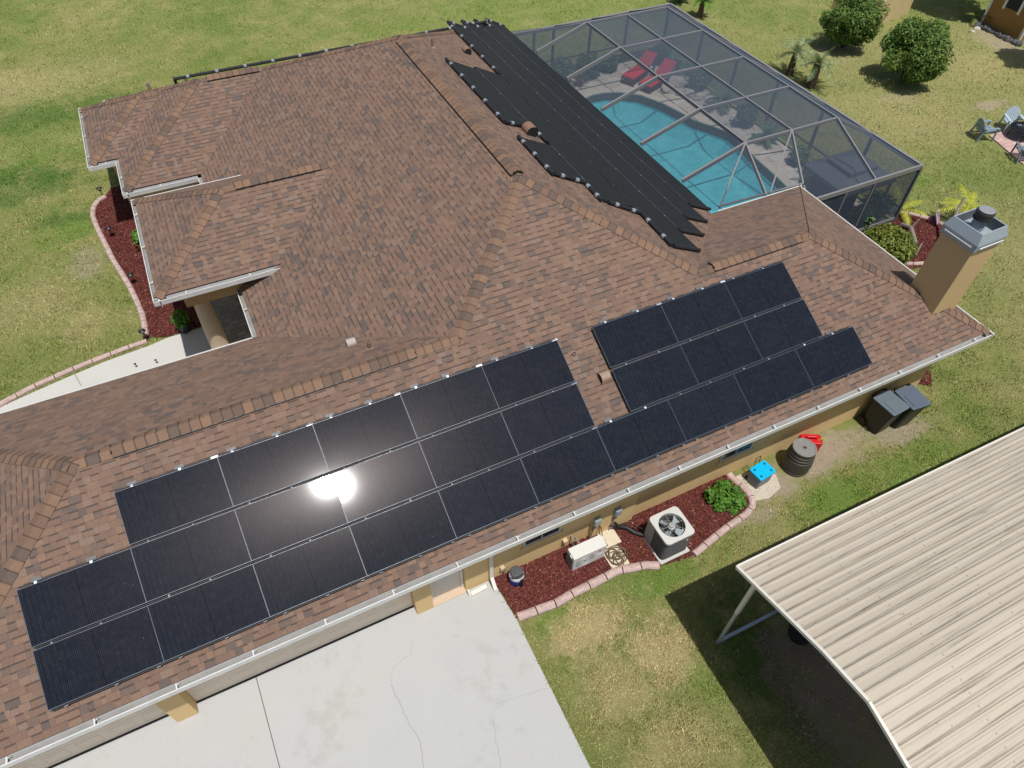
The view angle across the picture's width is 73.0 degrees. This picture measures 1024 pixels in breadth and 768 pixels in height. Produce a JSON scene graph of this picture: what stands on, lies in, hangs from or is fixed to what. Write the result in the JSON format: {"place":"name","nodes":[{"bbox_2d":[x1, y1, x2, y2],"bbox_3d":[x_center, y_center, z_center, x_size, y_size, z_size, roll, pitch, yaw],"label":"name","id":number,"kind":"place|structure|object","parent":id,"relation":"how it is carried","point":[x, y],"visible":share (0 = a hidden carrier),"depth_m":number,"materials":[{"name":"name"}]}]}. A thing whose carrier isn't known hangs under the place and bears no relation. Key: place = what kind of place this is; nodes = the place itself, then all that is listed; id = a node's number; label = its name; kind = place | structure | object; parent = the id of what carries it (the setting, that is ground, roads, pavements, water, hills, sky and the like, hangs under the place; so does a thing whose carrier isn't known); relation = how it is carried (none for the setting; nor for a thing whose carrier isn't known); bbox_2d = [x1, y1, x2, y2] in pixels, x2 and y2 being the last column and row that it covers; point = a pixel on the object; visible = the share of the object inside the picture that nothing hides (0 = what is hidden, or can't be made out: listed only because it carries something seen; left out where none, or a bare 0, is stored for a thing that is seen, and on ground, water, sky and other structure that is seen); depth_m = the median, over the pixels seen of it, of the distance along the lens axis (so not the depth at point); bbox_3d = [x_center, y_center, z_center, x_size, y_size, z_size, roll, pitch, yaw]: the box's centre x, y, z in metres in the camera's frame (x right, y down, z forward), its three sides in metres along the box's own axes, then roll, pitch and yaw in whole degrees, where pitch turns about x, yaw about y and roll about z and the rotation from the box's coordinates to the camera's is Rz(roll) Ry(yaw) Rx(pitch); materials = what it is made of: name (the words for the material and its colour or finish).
{"place":"outdoors","nodes":[
{"label":"outdoors","id":0,"kind":"place"},
{"bbox_2d":[210,294,251,342],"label":"entry pavers","id":1,"kind":"object","parent":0,"point":[228,310],"visible":0.1,"depth_m":20.79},
{"bbox_2d":[54,580,589,767],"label":"driveway","id":2,"kind":"structure","parent":0,"point":[463,669],"depth_m":13.66,"materials":[{"name":"concrete"}]},
{"bbox_2d":[256,677,279,767],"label":"driveway joint","id":3,"kind":"object","parent":2,"relation":"on","point":[268,723],"visible":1,"depth_m":13.48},
{"bbox_2d":[0,0,1023,767],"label":"lawn","id":4,"kind":"structure","parent":0,"point":[854,736],"depth_m":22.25,"materials":[{"name":"plant"}]},
{"bbox_2d":[0,339,147,407],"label":"landscape curb","id":5,"kind":"structure","parent":4,"relation":"on","point":[40,383],"depth_m":19.26,"materials":[{"name":"concrete"}]},
{"bbox_2d":[0,327,210,411],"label":"walkway","id":6,"kind":"structure","parent":4,"relation":"on","point":[178,346],"depth_m":19.54,"materials":[{"name":"concrete"}]},
{"bbox_2d":[90,195,148,337],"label":"landscape curb","id":7,"kind":"structure","parent":4,"relation":"on","point":[126,281],"depth_m":22.13,"materials":[{"name":"concrete"}]},
{"bbox_2d":[95,186,201,336],"bbox_3d":[-11.919,-4.398,22.775,2.401,0.083,8.826,-26,55,-22],"label":"mulch bed","id":8,"kind":"object","parent":4,"relation":"on","point":[113,210],"visible":0.37,"depth_m":22.48,"materials":[{"name":"wood"}]},
{"bbox_2d":[130,229,141,250],"bbox_3d":[-12.110,-4.676,22.534,0.511,0.753,0.496,9,50,6],"label":"potted plant","id":9,"kind":"object","parent":8,"relation":"on","point":[135,238],"visible":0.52,"depth_m":22.36,"materials":[{"name":"green plant"}]},
{"bbox_2d":[169,309,189,333],"bbox_3d":[-9.617,-1.828,20.104,0.539,0.796,0.537,-20,52,-17],"label":"potted plant","id":10,"kind":"object","parent":8,"relation":"on","point":[180,319],"visible":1,"depth_m":19.96,"materials":[{"name":"green plant"}]},
{"bbox_2d":[0,30,1007,767],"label":"house","id":11,"kind":"structure","parent":4,"relation":"on","point":[354,226],"depth_m":15.77,"materials":[{"name":"brown"}]},
{"bbox_2d":[8,704,168,767],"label":"garage door","id":12,"kind":"structure","parent":11,"relation":"in","point":[76,747],"depth_m":12.94,"materials":[{"name":"white metal"}]},
{"bbox_2d":[185,592,413,702],"bbox_3d":[-4.178,4.863,13.593,4.550,2.160,0.080,-20,52,-17],"label":"garage door","id":13,"kind":"structure","parent":11,"relation":"in","point":[212,687],"depth_m":14.09,"materials":[{"name":"white metal"}]},
{"bbox_2d":[172,19,488,83],"bbox_3d":[-6.105,-12.258,25.183,11.946,0.396,0.850,-20,52,-17],"label":"header pipe run","id":14,"kind":"object","parent":11,"relation":"attached to","point":[187,76],"visible":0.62,"depth_m":24.07,"materials":[{"name":"black plastic"}]},
{"bbox_2d":[18,261,871,711],"bbox_3d":[-0.049,0.992,13.806,17.410,1.389,2.777,-20,52,-17],"label":"mounting rail set","id":15,"kind":"object","parent":11,"relation":"attached to","point":[422,495],"visible":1,"depth_m":13.10,"materials":[{"name":"silver metal"}]},
{"bbox_2d":[16,548,145,647],"bbox_3d":[-7.134,3.478,11.503,1.749,0.115,1.078,-20,79,-17],"label":"solar panel","id":16,"kind":"object","parent":15,"relation":"attached to","point":[72,600],"visible":1,"depth_m":11.44,"materials":[{"name":"glass"}]},
{"bbox_2d":[32,606,163,710],"bbox_3d":[-6.725,4.427,11.298,1.749,0.093,1.004,-20,78,-17],"label":"solar panel","id":17,"kind":"object","parent":15,"relation":"attached to","point":[89,660],"visible":1,"depth_m":11.25,"materials":[{"name":"glass"}]},
{"bbox_2d":[114,455,233,544],"bbox_3d":[-5.950,1.995,12.217,1.768,0.115,1.078,-20,78,-17],"label":"solar panel","id":18,"kind":"object","parent":15,"relation":"attached to","point":[178,498],"visible":1,"depth_m":12.15,"materials":[{"name":"glass"}]},
{"bbox_2d":[131,510,250,602],"bbox_3d":[-5.550,2.946,12.006,1.749,0.092,1.004,-20,78,-17],"label":"solar panel","id":19,"kind":"object","parent":15,"relation":"attached to","point":[180,559],"visible":1,"depth_m":11.96,"materials":[{"name":"glass"}]},
{"bbox_2d":[147,564,269,661],"bbox_3d":[-5.156,3.861,11.808,1.749,0.092,1.004,-20,79,-17],"label":"solar panel","id":20,"kind":"object","parent":15,"relation":"attached to","point":[195,617],"visible":1,"depth_m":11.76,"materials":[{"name":"glass"}]},
{"bbox_2d":[217,423,328,506],"bbox_3d":[-4.384,1.434,12.743,1.768,0.115,1.078,-20,78,-18],"label":"solar panel","id":21,"kind":"object","parent":15,"relation":"attached to","point":[270,466],"visible":1,"depth_m":12.68,"materials":[{"name":"glass"}]},
{"bbox_2d":[234,474,347,560],"bbox_3d":[-3.982,2.382,12.524,1.749,0.092,1.004,-20,79,-17],"label":"solar panel","id":22,"kind":"object","parent":15,"relation":"attached to","point":[288,518],"visible":1,"depth_m":12.48,"materials":[{"name":"glass"}]},
{"bbox_2d":[253,526,366,616],"bbox_3d":[-3.588,3.300,12.331,1.749,0.092,1.004,-20,78,-17],"label":"solar panel","id":23,"kind":"object","parent":15,"relation":"attached to","point":[306,572],"visible":1,"depth_m":12.28,"materials":[{"name":"glass"}]},
{"bbox_2d":[312,393,417,471],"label":"solar panel","id":24,"kind":"object","parent":15,"relation":"attached to","point":[361,433],"visible":1,"depth_m":13.19,"materials":[{"name":"glass"}]},
{"bbox_2d":[330,441,436,522],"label":"solar panel","id":25,"kind":"object","parent":15,"relation":"attached to","point":[390,478],"visible":1,"depth_m":12.99,"materials":[{"name":"glass"}]},
{"bbox_2d":[349,491,456,575],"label":"solar panel","id":26,"kind":"object","parent":15,"relation":"attached to","point":[400,533],"visible":1,"depth_m":12.80,"materials":[{"name":"glass"}]},
{"bbox_2d":[400,364,499,438],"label":"solar panel","id":27,"kind":"object","parent":15,"relation":"attached to","point":[448,401],"visible":1,"depth_m":13.70,"materials":[{"name":"glass"}]},
{"bbox_2d":[419,411,518,487],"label":"solar panel","id":28,"kind":"object","parent":15,"relation":"attached to","point":[466,450],"visible":1,"depth_m":13.52,"materials":[{"name":"glass"}]},
{"bbox_2d":[438,458,538,537],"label":"solar panel","id":29,"kind":"object","parent":15,"relation":"attached to","point":[486,498],"visible":1,"depth_m":13.33,"materials":[{"name":"glass"}]},
{"bbox_2d":[482,338,574,408],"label":"solar panel","id":30,"kind":"object","parent":15,"relation":"attached to","point":[526,374],"visible":1,"depth_m":14.23,"materials":[{"name":"glass"}]},
{"bbox_2d":[500,382,594,455],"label":"solar panel","id":31,"kind":"object","parent":15,"relation":"attached to","point":[545,419],"visible":1,"depth_m":14.04,"materials":[{"name":"glass"}]},
{"bbox_2d":[520,427,615,503],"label":"solar panel","id":32,"kind":"object","parent":15,"relation":"attached to","point":[565,466],"visible":1,"depth_m":13.84,"materials":[{"name":"glass"}]},
{"bbox_2d":[592,303,678,367],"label":"solar panel","id":33,"kind":"object","parent":15,"relation":"attached to","point":[633,336],"visible":1,"depth_m":15.00,"materials":[{"name":"glass"}]},
{"bbox_2d":[596,399,686,470],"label":"solar panel","id":34,"kind":"object","parent":15,"relation":"attached to","point":[640,435],"visible":1,"depth_m":14.35,"materials":[{"name":"glass"}]},
{"bbox_2d":[611,345,698,411],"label":"solar panel","id":35,"kind":"object","parent":15,"relation":"attached to","point":[651,379],"visible":1,"depth_m":14.80,"materials":[{"name":"glass"}]},
{"bbox_2d":[660,280,742,342],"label":"solar panel","id":36,"kind":"object","parent":15,"relation":"attached to","point":[700,312],"visible":1,"depth_m":15.52,"materials":[{"name":"glass"}]},
{"bbox_2d":[668,374,751,440],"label":"solar panel","id":37,"kind":"object","parent":15,"relation":"attached to","point":[708,407],"visible":1,"depth_m":14.89,"materials":[{"name":"glass"}]},
{"bbox_2d":[680,322,762,384],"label":"solar panel","id":38,"kind":"object","parent":15,"relation":"attached to","point":[719,353],"visible":1,"depth_m":15.33,"materials":[{"name":"glass"}]},
{"bbox_2d":[724,262,801,319],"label":"solar panel","id":39,"kind":"object","parent":15,"relation":"attached to","point":[761,290],"visible":1,"depth_m":16.05,"materials":[{"name":"glass"}]},
{"bbox_2d":[733,349,813,413],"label":"solar panel","id":40,"kind":"object","parent":15,"relation":"attached to","point":[772,381],"visible":1,"depth_m":15.39,"materials":[{"name":"glass"}]},
{"bbox_2d":[743,299,822,358],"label":"solar panel","id":41,"kind":"object","parent":15,"relation":"attached to","point":[782,329],"visible":1,"depth_m":15.84,"materials":[{"name":"glass"}]},
{"bbox_2d":[795,326,871,387],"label":"solar panel","id":42,"kind":"object","parent":15,"relation":"attached to","point":[830,357],"visible":1,"depth_m":15.91,"materials":[{"name":"glass"}]},
{"bbox_2d":[430,569,463,599],"bbox_3d":[-1.425,3.908,14.514,0.760,2.100,0.174,-20,52,-17],"label":"entry door","id":43,"kind":"structure","parent":11,"relation":"in","point":[441,586],"depth_m":14.95,"materials":[{"name":"white metal"}]},
{"bbox_2d":[445,57,526,127],"bbox_3d":[-0.664,-8.255,19.629,1.027,0.564,4.000,-20,52,-17],"label":"pool heating mat","id":44,"kind":"object","parent":11,"relation":"attached to","point":[491,97],"visible":0.99,"depth_m":19.57,"materials":[{"name":"black plastic"}]},
{"bbox_2d":[474,66,576,150],"bbox_3d":[-0.102,-8.083,19.826,1.932,1.019,4.900,-20,52,-17],"label":"pool heating mat","id":45,"kind":"object","parent":11,"relation":"on","point":[524,108],"visible":0.81,"depth_m":19.97,"materials":[{"name":"black plastic"}]},
{"bbox_2d":[520,526,563,550],"bbox_3d":[0.664,3.014,14.696,1.060,1.340,0.052,-20,52,-17],"label":"window","id":46,"kind":"structure","parent":11,"relation":"in","point":[557,531],"depth_m":15.09,"materials":[{"name":"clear glass"}]},
{"bbox_2d":[516,135,582,179],"bbox_3d":[0.980,-5.684,17.449,1.027,0.564,1.900,-20,52,-17],"label":"pool heating mat","id":47,"kind":"object","parent":11,"relation":"on","point":[549,159],"visible":0.99,"depth_m":17.44,"materials":[{"name":"black plastic"}]},
{"bbox_2d":[446,20,700,251],"bbox_3d":[0.779,-8.051,20.451,1.768,0.950,14.030,-20,52,-17],"label":"pool heating mat","id":48,"kind":"object","parent":11,"relation":"on","point":[660,223],"visible":1,"depth_m":19.43,"materials":[{"name":"black plastic"}]},
{"bbox_2d":[461,19,704,236],"bbox_3d":[1.562,-8.670,21.860,0.924,0.530,14.030,-20,52,-17],"label":"pool heating mat","id":49,"kind":"object","parent":11,"relation":"on","point":[653,196],"visible":1,"depth_m":20.74,"materials":[{"name":"black plastic"}]},
{"bbox_2d":[473,19,707,222],"bbox_3d":[1.969,-9.289,22.984,0.924,0.530,14.030,-20,52,-17],"label":"pool heating mat","id":50,"kind":"object","parent":11,"relation":"on","point":[652,178],"visible":0.94,"depth_m":21.91,"materials":[{"name":"black plastic"}]},
{"bbox_2d":[549,144,633,207],"bbox_3d":[1.630,-5.410,17.575,1.882,0.995,2.900,-20,52,-17],"label":"pool heating mat","id":51,"kind":"object","parent":11,"relation":"on","point":[597,184],"visible":0.98,"depth_m":17.68,"materials":[{"name":"black plastic"}]},
{"bbox_2d":[589,516,601,538],"bbox_3d":[1.893,3.298,15.780,0.199,0.854,0.115,-20,52,-17],"label":"electrical box","id":52,"kind":"object","parent":11,"relation":"attached to","point":[596,521],"visible":1,"depth_m":15.49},
{"bbox_2d":[485,18,710,210],"bbox_3d":[2.376,-9.909,24.108,0.925,0.530,14.030,-20,52,-17],"label":"pool heating mat","id":53,"kind":"object","parent":11,"relation":"on","point":[684,193],"visible":0.94,"depth_m":23.07,"materials":[{"name":"black plastic"}]},
{"bbox_2d":[609,506,621,528],"bbox_3d":[2.379,3.098,15.910,0.199,0.854,0.115,-20,52,-17],"label":"electrical box","id":54,"kind":"object","parent":11,"relation":"attached to","point":[617,511],"visible":1,"depth_m":15.62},
{"bbox_2d":[609,522,644,536],"bbox_3d":[2.716,3.362,16.191,0.880,0.307,0.222,10,50,8],"label":"refrigerant line","id":55,"kind":"object","parent":11,"relation":"attached to","point":[628,528],"visible":0.98,"depth_m":16.19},
{"bbox_2d":[715,441,754,465],"bbox_3d":[5.408,1.343,16.303,1.100,1.340,0.052,-20,52,-17],"label":"window","id":56,"kind":"structure","parent":11,"relation":"in","point":[747,448],"depth_m":16.68,"materials":[{"name":"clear glass"}]},
{"bbox_2d":[516,561,659,621],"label":"landscape curb","id":57,"kind":"structure","parent":4,"relation":"on","point":[579,590],"depth_m":15.34,"materials":[{"name":"concrete"}]},
{"bbox_2d":[494,475,748,617],"bbox_3d":[2.825,3.786,16.035,6.595,0.079,1.547,-20,52,-17],"label":"mulch bed","id":58,"kind":"object","parent":4,"relation":"on","point":[550,576],"visible":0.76,"depth_m":15.86,"materials":[{"name":"wood"}]},
{"bbox_2d":[509,566,525,586],"bbox_3d":[0.104,4.238,15.292,0.359,0.480,0.360,13,50,10],"label":"water cooler jug","id":59,"kind":"object","parent":58,"relation":"on","point":[516,576],"visible":1,"depth_m":15.15,"materials":[{"name":"blue plastic"}]},
{"bbox_2d":[566,535,606,570],"bbox_3d":[1.669,3.830,15.638,0.860,0.600,0.312,-20,52,-17],"label":"mini split unit","id":60,"kind":"object","parent":58,"relation":"on","point":[586,552],"visible":1,"depth_m":15.45,"materials":[{"name":"metal"}]},
{"bbox_2d":[597,528,621,548],"bbox_3d":[2.267,3.589,16.194,0.420,0.050,0.460,-20,52,-17],"label":"stepping slab","id":61,"kind":"object","parent":58,"relation":"on","point":[610,536],"depth_m":16.16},
{"bbox_2d":[604,546,629,567],"bbox_3d":[2.373,3.981,15.859,0.440,0.050,0.520,-20,52,-17],"label":"stepping slab","id":62,"kind":"object","parent":58,"relation":"on","point":[625,562],"depth_m":15.82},
{"bbox_2d":[598,526,627,567],"bbox_3d":[2.247,3.714,15.773,0.492,0.457,0.964,-46,64,-32],"label":"garden hose","id":63,"kind":"object","parent":62,"relation":"on","point":[616,552],"visible":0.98,"depth_m":15.81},
{"bbox_2d":[642,506,694,564],"bbox_3d":[3.578,3.447,15.810,0.800,0.900,0.820,-20,52,-17],"label":"air conditioner","id":64,"kind":"object","parent":58,"relation":"on","point":[668,533],"visible":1,"depth_m":15.64,"materials":[{"name":"metal"}]},
{"bbox_2d":[704,478,746,515],"bbox_3d":[5.191,2.741,16.773,0.975,0.459,0.948,-20,52,-17],"label":"bush","id":65,"kind":"object","parent":58,"relation":"on","point":[734,500],"visible":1,"depth_m":16.70,"materials":[{"name":"green plant"}]},
{"bbox_2d":[694,0,714,17],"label":"palm","id":66,"kind":"object","parent":4,"relation":"on","point":[701,8],"visible":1,"depth_m":35.34,"materials":[{"name":"green plant"}]},
{"bbox_2d":[692,472,755,557],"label":"landscape curb","id":67,"kind":"structure","parent":4,"relation":"on","point":[721,532],"depth_m":16.48,"materials":[{"name":"concrete"}]},
{"bbox_2d":[736,471,780,500],"bbox_3d":[6.201,2.479,17.276,1.050,0.001,0.870,-20,52,-17],"label":"sandy patch","id":68,"kind":"object","parent":4,"relation":"on","point":[764,491],"visible":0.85,"depth_m":17.19,"materials":[{"name":"sand"}]},
{"bbox_2d":[744,456,775,488],"bbox_3d":[6.144,2.167,17.083,0.530,0.723,0.454,-26,54,-21],"label":"ice chest","id":69,"kind":"object","parent":68,"relation":"on","point":[761,473],"visible":1,"depth_m":17.02,"materials":[{"name":"blue plastic"}]},
{"bbox_2d":[778,35,817,76],"bbox_3d":[12.713,-14.785,31.166,1.789,1.734,2.191,-20,52,-17],"label":"palm","id":70,"kind":"object","parent":4,"relation":"on","point":[794,57],"visible":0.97,"depth_m":31.01,"materials":[{"name":"green plant"}]},
{"bbox_2d":[788,624,808,644],"bbox_3d":[6.099,5.180,14.568,0.754,0.600,0.680,-20,52,-17],"label":"black tub","id":71,"kind":"object","parent":4,"relation":"on","point":[796,636],"visible":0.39,"depth_m":14.44,"materials":[{"name":"plastic"}]},
{"bbox_2d":[781,438,816,476],"bbox_3d":[7.198,1.825,17.335,0.704,0.824,0.704,-20,52,-17],"label":"rain barrel","id":72,"kind":"object","parent":4,"relation":"on","point":[798,458],"visible":1,"depth_m":17.10,"materials":[{"name":"grey plastic"}]},
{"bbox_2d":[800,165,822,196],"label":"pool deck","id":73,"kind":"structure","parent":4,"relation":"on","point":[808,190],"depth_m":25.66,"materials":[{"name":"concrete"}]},
{"bbox_2d":[511,3,922,230],"bbox_3d":[6.630,-10.516,26.279,8.340,3.369,14.665,-20,52,-17],"label":"pool cage","id":74,"kind":"object","parent":73,"relation":"on","point":[690,103],"visible":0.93,"depth_m":23.39,"materials":[{"name":"grey metal"}]},
{"bbox_2d":[802,163,829,186],"bbox_3d":[11.446,-6.852,23.922,2.250,2.210,2.050,-20,52,-17],"label":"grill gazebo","id":75,"kind":"object","parent":73,"relation":"on","point":[808,167],"visible":0.09,"depth_m":23.58,"materials":[{"name":"metal"}]},
{"bbox_2d":[803,172,829,195],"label":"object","id":76,"kind":"object","parent":73,"relation":"on","point":[814,183],"visible":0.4,"depth_m":25.19,"materials":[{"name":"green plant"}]},
{"bbox_2d":[863,215,875,230],"bbox_3d":[12.218,-5.844,23.978,1.044,0.943,0.944,-20,52,-17],"label":"plant","id":77,"kind":"object","parent":73,"relation":"on","point":[872,219],"visible":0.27,"depth_m":23.74,"materials":[{"name":"green plant"}]},
{"bbox_2d":[799,434,825,451],"bbox_3d":[7.682,1.486,17.803,0.551,0.572,0.300,3,49,1],"label":"fuel can","id":78,"kind":"object","parent":4,"relation":"on","point":[816,440],"visible":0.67,"depth_m":17.68,"materials":[{"name":"red plastic"}]},
{"bbox_2d":[791,46,838,88],"bbox_3d":[13.485,-14.082,30.328,2.037,2.113,2.225,27,54,21],"label":"palm","id":79,"kind":"object","parent":4,"relation":"on","point":[811,82],"visible":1,"depth_m":30.20,"materials":[{"name":"green plant"}]},
{"bbox_2d":[818,0,889,47],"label":"round tree","id":80,"kind":"object","parent":4,"relation":"on","point":[849,23],"visible":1,"depth_m":32.14,"materials":[{"name":"green plant"}]},
{"bbox_2d":[715,427,1023,767],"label":"carport","id":81,"kind":"object","parent":4,"relation":"on","point":[900,609],"visible":1,"depth_m":11.25,"materials":[{"name":"beige metal"}]},
{"bbox_2d":[831,0,912,22],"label":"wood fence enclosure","id":82,"kind":"object","parent":4,"relation":"on","point":[899,8],"visible":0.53,"depth_m":35.70,"materials":[{"name":"wood"}]},
{"bbox_2d":[857,388,909,433],"bbox_3d":[9.698,0.768,18.145,0.620,1.053,0.790,-23,53,-19],"label":"wheelie bin","id":83,"kind":"object","parent":4,"relation":"on","point":[887,408],"visible":1,"depth_m":17.86,"materials":[{"name":"black plastic"}]},
{"bbox_2d":[891,383,930,427],"bbox_3d":[10.325,0.636,18.273,0.620,1.053,0.790,-16,51,-14],"label":"wheelie bin","id":84,"kind":"object","parent":4,"relation":"on","point":[915,399],"visible":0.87,"depth_m":17.92,"materials":[{"name":"black plastic"}]},
{"bbox_2d":[888,213,941,269],"bbox_3d":[12.143,-4.492,23.369,6.812,0.077,2.687,-20,52,-17],"label":"mulch bed","id":85,"kind":"object","parent":4,"relation":"on","point":[927,234],"visible":0.15,"depth_m":24.05,"materials":[{"name":"wood"}]},
{"bbox_2d":[863,224,917,264],"bbox_3d":[12.302,-4.497,22.618,1.775,1.282,1.710,-3,49,-3],"label":"round shrub","id":86,"kind":"object","parent":85,"relation":"on","point":[897,242],"visible":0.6,"depth_m":22.21,"materials":[{"name":"green plant"}]},
{"bbox_2d":[900,219,922,254],"bbox_3d":[13.748,-5.119,23.655,0.329,0.688,1.818,5,49,3],"label":"leaning trunk","id":87,"kind":"object","parent":85,"relation":"on","point":[909,227],"visible":0.72,"depth_m":23.77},
{"bbox_2d":[899,199,928,223],"bbox_3d":[13.917,-6.348,24.582,1.821,0.732,1.395,28,54,21],"label":"palm","id":88,"kind":"object","parent":85,"relation":"on","point":[906,213],"visible":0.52,"depth_m":24.49,"materials":[{"name":"yellow plant"}]},
{"bbox_2d":[927,209,939,225],"bbox_3d":[14.881,-5.847,24.332,0.345,0.488,0.420,29,55,22],"label":"pink planter","id":89,"kind":"object","parent":85,"relation":"on","point":[932,220],"visible":1,"depth_m":24.31,"materials":[{"name":"ceramic"}]},
{"bbox_2d":[878,16,956,84],"bbox_3d":[17.700,-14.543,30.398,2.995,2.780,3.160,-20,52,-17],"label":"round tree","id":90,"kind":"object","parent":4,"relation":"on","point":[926,60],"visible":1,"depth_m":29.84,"materials":[{"name":"green plant"}]},
{"bbox_2d":[902,210,942,225],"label":"landscape curb","id":91,"kind":"structure","parent":4,"relation":"on","point":[921,216],"depth_m":24.66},
{"bbox_2d":[919,369,933,385],"bbox_3d":[11.400,-0.485,19.904,0.961,0.068,1.609,-20,52,-17],"label":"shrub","id":92,"kind":"object","parent":4,"relation":"on","point":[926,378],"visible":0.13,"depth_m":19.59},
{"bbox_2d":[934,182,979,213],"bbox_3d":[15.819,-6.069,24.167,1.741,1.086,1.861,33,56,24],"label":"palm","id":93,"kind":"object","parent":4,"relation":"on","point":[968,201],"visible":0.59,"depth_m":24.01,"materials":[{"name":"yellow plant"}]},
{"bbox_2d":[965,5,991,26],"bbox_3d":[24.033,-18.931,35.775,1.217,0.720,1.761,-20,52,-17],"label":"palm","id":94,"kind":"object","parent":4,"relation":"on","point":[977,13],"visible":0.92,"depth_m":35.67,"materials":[{"name":"green plant"}]},
{"bbox_2d":[968,117,1000,141],"bbox_3d":[19.215,-10.393,28.098,0.753,0.873,0.730,-3,49,-4],"label":"lawn chair","id":95,"kind":"object","parent":4,"relation":"on","point":[982,128],"visible":1,"depth_m":28.03,"materials":[{"name":"blue wood"}]},
{"bbox_2d":[980,0,1023,40],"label":"garden shed","id":96,"kind":"structure","parent":4,"relation":"on","point":[1007,16],"depth_m":34.62,"materials":[{"name":"wood"}]},
{"bbox_2d":[1002,0,1023,14],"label":"window","id":97,"kind":"structure","parent":96,"relation":"in","point":[1016,5],"depth_m":34.10,"materials":[{"name":"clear glass"}]},
{"bbox_2d":[989,129,1023,164],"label":"patio","id":98,"kind":"structure","parent":4,"relation":"on","point":[1005,141],"depth_m":28.21,"materials":[{"name":"brick"}]},
{"bbox_2d":[1007,119,1023,142],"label":"fire pit","id":99,"kind":"object","parent":98,"relation":"on","point":[1017,126],"visible":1,"depth_m":28.25,"materials":[{"name":"metal"}]},
{"bbox_2d":[996,106,1023,133],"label":"lawn chair","id":100,"kind":"object","parent":4,"relation":"on","point":[1010,118],"visible":0.94,"depth_m":28.58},
{"bbox_2d":[1009,141,1023,163],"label":"lawn chair","id":101,"kind":"object","parent":4,"relation":"on","point":[1020,148],"visible":1,"depth_m":27.09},
{"bbox_2d":[693,157,779,212],"bbox_3d":[6.703,-9.023,27.746,5.000,0.900,10.530,-20,52,-17],"label":"pool basin","id":102,"kind":"object","parent":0,"point":[744,183],"visible":0.08,"depth_m":27.03,"materials":[{"name":"liquid"}]},
{"bbox_2d":[750,163,783,190],"bbox_3d":[6.707,-9.196,27.545,4.976,0.330,10.506,-20,52,-17],"label":"pool tile band","id":103,"kind":"object","parent":102,"relation":"attached to","point":[777,185],"visible":0.03,"depth_m":26.53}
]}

